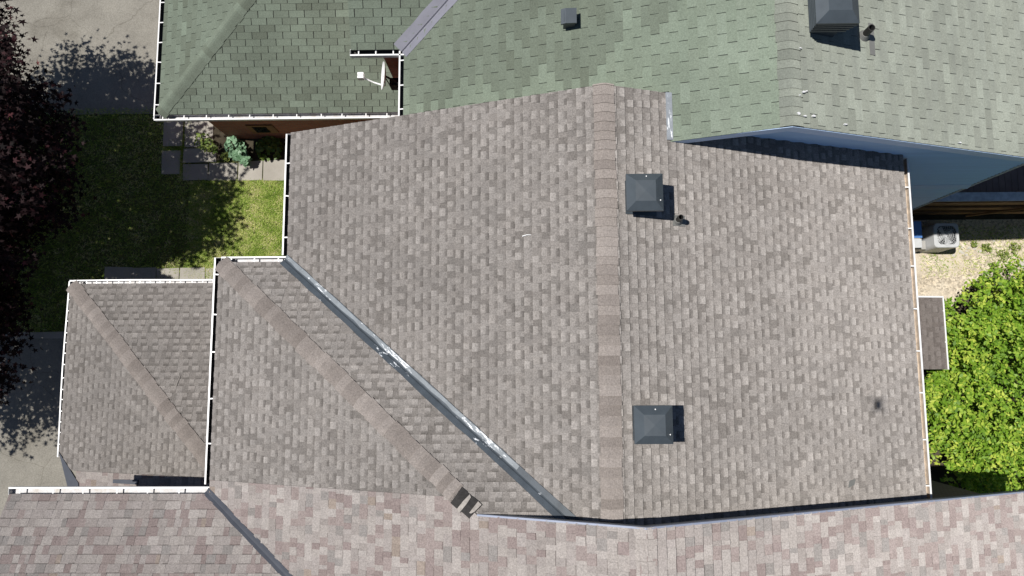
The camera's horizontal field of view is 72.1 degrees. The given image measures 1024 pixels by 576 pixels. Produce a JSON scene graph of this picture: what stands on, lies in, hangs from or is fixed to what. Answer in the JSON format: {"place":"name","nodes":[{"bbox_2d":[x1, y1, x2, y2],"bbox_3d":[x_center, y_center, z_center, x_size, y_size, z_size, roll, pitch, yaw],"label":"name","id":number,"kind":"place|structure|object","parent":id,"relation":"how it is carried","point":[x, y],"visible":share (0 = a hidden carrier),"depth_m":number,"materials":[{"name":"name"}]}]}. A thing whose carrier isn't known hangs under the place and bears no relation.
{"place":"outdoors","nodes":[
{"label":"outdoors","id":0,"kind":"place"},
{"bbox_2d":[0,336,75,515],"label":"driveway","id":1,"kind":"structure","parent":0,"point":[29,421],"depth_m":17.55,"materials":[{"name":"concrete"}]},
{"bbox_2d":[0,0,159,114],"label":"driveway","id":2,"kind":"structure","parent":0,"point":[97,54],"depth_m":18.64,"materials":[{"name":"concrete"}]},
{"bbox_2d":[1,114,283,333],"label":"lawn","id":3,"kind":"structure","parent":0,"point":[141,163],"depth_m":18.09,"materials":[{"name":"green plant"}]},
{"bbox_2d":[0,0,96,405],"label":"maple tree","id":4,"kind":"object","parent":3,"relation":"on","point":[22,169],"visible":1,"depth_m":14.76,"materials":[{"name":"purple plant"}]},
{"bbox_2d":[40,106,153,121],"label":"grass","id":5,"kind":"structure","parent":3,"relation":"on","point":[117,114],"depth_m":18.41,"materials":[{"name":"green plant"}]},
{"bbox_2d":[160,143,182,152],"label":"grass","id":6,"kind":"structure","parent":3,"relation":"on","point":[170,148],"depth_m":18.26,"materials":[{"name":"green plant"}]},
{"bbox_2d":[178,133,184,181],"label":"grass","id":7,"kind":"structure","parent":3,"relation":"on","point":[181,162],"depth_m":18.22,"materials":[{"name":"green plant"}]},
{"bbox_2d":[213,125,285,159],"bbox_3d":[-5.711,-3.922,18.254,4.220,0.001,1.220,0,83,1],"label":"planting bed","id":8,"kind":"object","parent":3,"relation":"on","point":[219,138],"visible":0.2,"depth_m":18.25,"materials":[{"name":"soil"}]},
{"bbox_2d":[220,151,229,161],"bbox_3d":[-7.376,-3.401,18.153,0.328,0.194,0.268,45,86,5],"label":"leafy plant","id":9,"kind":"object","parent":8,"relation":"on","point":[225,157],"visible":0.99,"depth_m":18.12,"materials":[{"name":"green plant"}]},
{"bbox_2d":[224,135,252,167],"bbox_3d":[-7.041,-3.487,18.049,0.545,0.406,1.023,-29,84,-2],"label":"hosta plant","id":10,"kind":"object","parent":8,"relation":"on","point":[244,159],"visible":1,"depth_m":17.97,"materials":[{"name":"green plant"}]},
{"bbox_2d":[255,136,282,161],"bbox_3d":[-6.253,-3.618,18.067,0.745,0.375,0.752,0,83,1],"label":"leafy plant","id":11,"kind":"object","parent":8,"relation":"on","point":[272,147],"visible":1,"depth_m":18.04,"materials":[{"name":"green plant"}]},
{"bbox_2d":[104,267,213,279],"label":"path","id":12,"kind":"structure","parent":0,"point":[111,273],"depth_m":17.89,"materials":[{"name":"concrete"}]},
{"bbox_2d":[161,121,284,180],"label":"path","id":13,"kind":"structure","parent":0,"point":[273,170],"depth_m":18.20,"materials":[{"name":"concrete"}]},
{"bbox_2d":[194,133,218,153],"bbox_3d":[-7.846,-3.686,18.053,0.843,0.470,0.443,42,86,5],"label":"leafy plant","id":14,"kind":"object","parent":13,"relation":"on","point":[209,147],"visible":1,"depth_m":17.98,"materials":[{"name":"green plant"}]},
{"bbox_2d":[184,178,283,278],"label":"grass","id":15,"kind":"structure","parent":0,"point":[249,191],"depth_m":18.02,"materials":[{"name":"green plant"}]},
{"bbox_2d":[912,214,1023,219],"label":"ground","id":16,"kind":"structure","parent":0,"point":[962,216],"depth_m":17.71,"materials":[{"name":"soil"}]},
{"bbox_2d":[5,332,64,338],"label":"kerb","id":17,"kind":"structure","parent":16,"relation":"on","point":[41,335],"depth_m":17.77,"materials":[{"name":"concrete"}]},
{"bbox_2d":[57,83,948,524],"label":"detached house","id":18,"kind":"structure","parent":16,"relation":"on","point":[643,321],"depth_m":11.07,"materials":[{"name":"brown"}]},
{"bbox_2d":[0,452,1023,575],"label":"semi detached house","id":19,"kind":"structure","parent":16,"relation":"on","point":[85,523],"depth_m":10.88,"materials":[{"name":"grey"}]},
{"bbox_2d":[153,0,1023,210],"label":"detached house","id":20,"kind":"structure","parent":16,"relation":"on","point":[932,91],"depth_m":11.60,"materials":[{"name":"green"}]},
{"bbox_2d":[246,125,279,132],"bbox_3d":[-6.190,-3.944,17.486,0.650,0.540,0.043,0,83,1],"label":"basement window","id":21,"kind":"structure","parent":20,"relation":"in","point":[254,128],"depth_m":17.42,"materials":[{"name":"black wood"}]},
{"bbox_2d":[357,61,398,89],"bbox_3d":[-2.355,-4.227,14.033,1.446,0.605,0.540,0,83,1],"label":"satellite dish","id":22,"kind":"object","parent":20,"relation":"attached to","point":[360,75],"visible":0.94,"depth_m":14.08,"materials":[{"name":"white paint"}]},
{"bbox_2d":[389,78,398,89],"bbox_3d":[-2.052,-4.155,14.328,0.840,0.250,0.160,0,83,1],"label":"junction box","id":23,"kind":"object","parent":20,"relation":"attached to","point":[393,85],"visible":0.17,"depth_m":14.21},
{"bbox_2d":[912,191,1023,216],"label":"wooden fence","id":24,"kind":"object","parent":16,"relation":"on","point":[976,203],"visible":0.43,"depth_m":16.67,"materials":[{"name":"brown wood"}]},
{"bbox_2d":[913,219,1023,305],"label":"backyard ground","id":25,"kind":"structure","parent":0,"point":[944,286],"depth_m":17.58,"materials":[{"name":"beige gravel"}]},
{"bbox_2d":[913,221,921,248],"bbox_3d":[9.723,-1.252,17.306,0.320,0.700,0.640,0,83,1],"label":"storage box","id":26,"kind":"object","parent":25,"relation":"on","point":[917,228],"visible":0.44,"depth_m":16.96,"materials":[{"name":"blue plastic"}]},
{"bbox_2d":[915,241,925,251],"bbox_3d":[9.996,-1.024,17.416,0.220,0.440,0.210,0,83,1],"label":"utility box","id":27,"kind":"object","parent":25,"relation":"on","point":[922,248],"visible":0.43,"depth_m":17.20,"materials":[{"name":"grey plastic"}]},
{"bbox_2d":[919,223,959,252],"bbox_3d":[10.422,-1.224,17.227,0.600,0.765,0.600,0,83,1],"label":"air conditioner","id":28,"kind":"object","parent":25,"relation":"on","point":[938,237],"visible":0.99,"depth_m":16.94,"materials":[{"name":"grey metal"}]},
{"bbox_2d":[923,279,1023,492],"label":"shrub bed","id":29,"kind":"object","parent":25,"relation":"on","point":[937,472],"depth_m":17.12,"materials":[{"name":"green plant"}]},
{"bbox_2d":[924,255,1023,493],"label":"leafy tree","id":30,"kind":"object","parent":29,"relation":"on","point":[966,447],"visible":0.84,"depth_m":15.02,"materials":[{"name":"green plant"}]},
{"bbox_2d":[971,241,977,246],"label":"weed","id":31,"kind":"object","parent":25,"relation":"on","point":[973,244],"visible":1,"depth_m":17.52,"materials":[{"name":"green plant"}]},
{"bbox_2d":[982,243,991,252],"bbox_3d":[11.824,-0.997,17.533,0.284,0.172,0.279,0,83,1],"label":"weed","id":32,"kind":"object","parent":25,"relation":"on","point":[986,248],"visible":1,"depth_m":17.51,"materials":[{"name":"green plant"}]},
{"bbox_2d":[990,261,998,271],"bbox_3d":[11.965,-0.525,17.470,0.247,0.186,0.269,0,83,1],"label":"weed","id":33,"kind":"object","parent":25,"relation":"on","point":[994,265],"visible":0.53,"depth_m":17.46,"materials":[{"name":"green plant"}]},
{"bbox_2d":[997,249,1009,262],"bbox_3d":[12.221,-0.801,17.509,0.347,0.162,0.354,0,83,1],"label":"weed","id":34,"kind":"object","parent":25,"relation":"on","point":[1005,254],"visible":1,"depth_m":17.49,"materials":[{"name":"green plant"}]},
{"bbox_2d":[1009,242,1020,254],"bbox_3d":[12.502,-0.989,17.527,0.299,0.159,0.300,34,85,5],"label":"weed","id":35,"kind":"object","parent":25,"relation":"on","point":[1014,247],"visible":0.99,"depth_m":17.50,"materials":[{"name":"green plant"}]},
{"bbox_2d":[959,165,1023,191],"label":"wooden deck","id":36,"kind":"structure","parent":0,"point":[1012,180],"depth_m":16.23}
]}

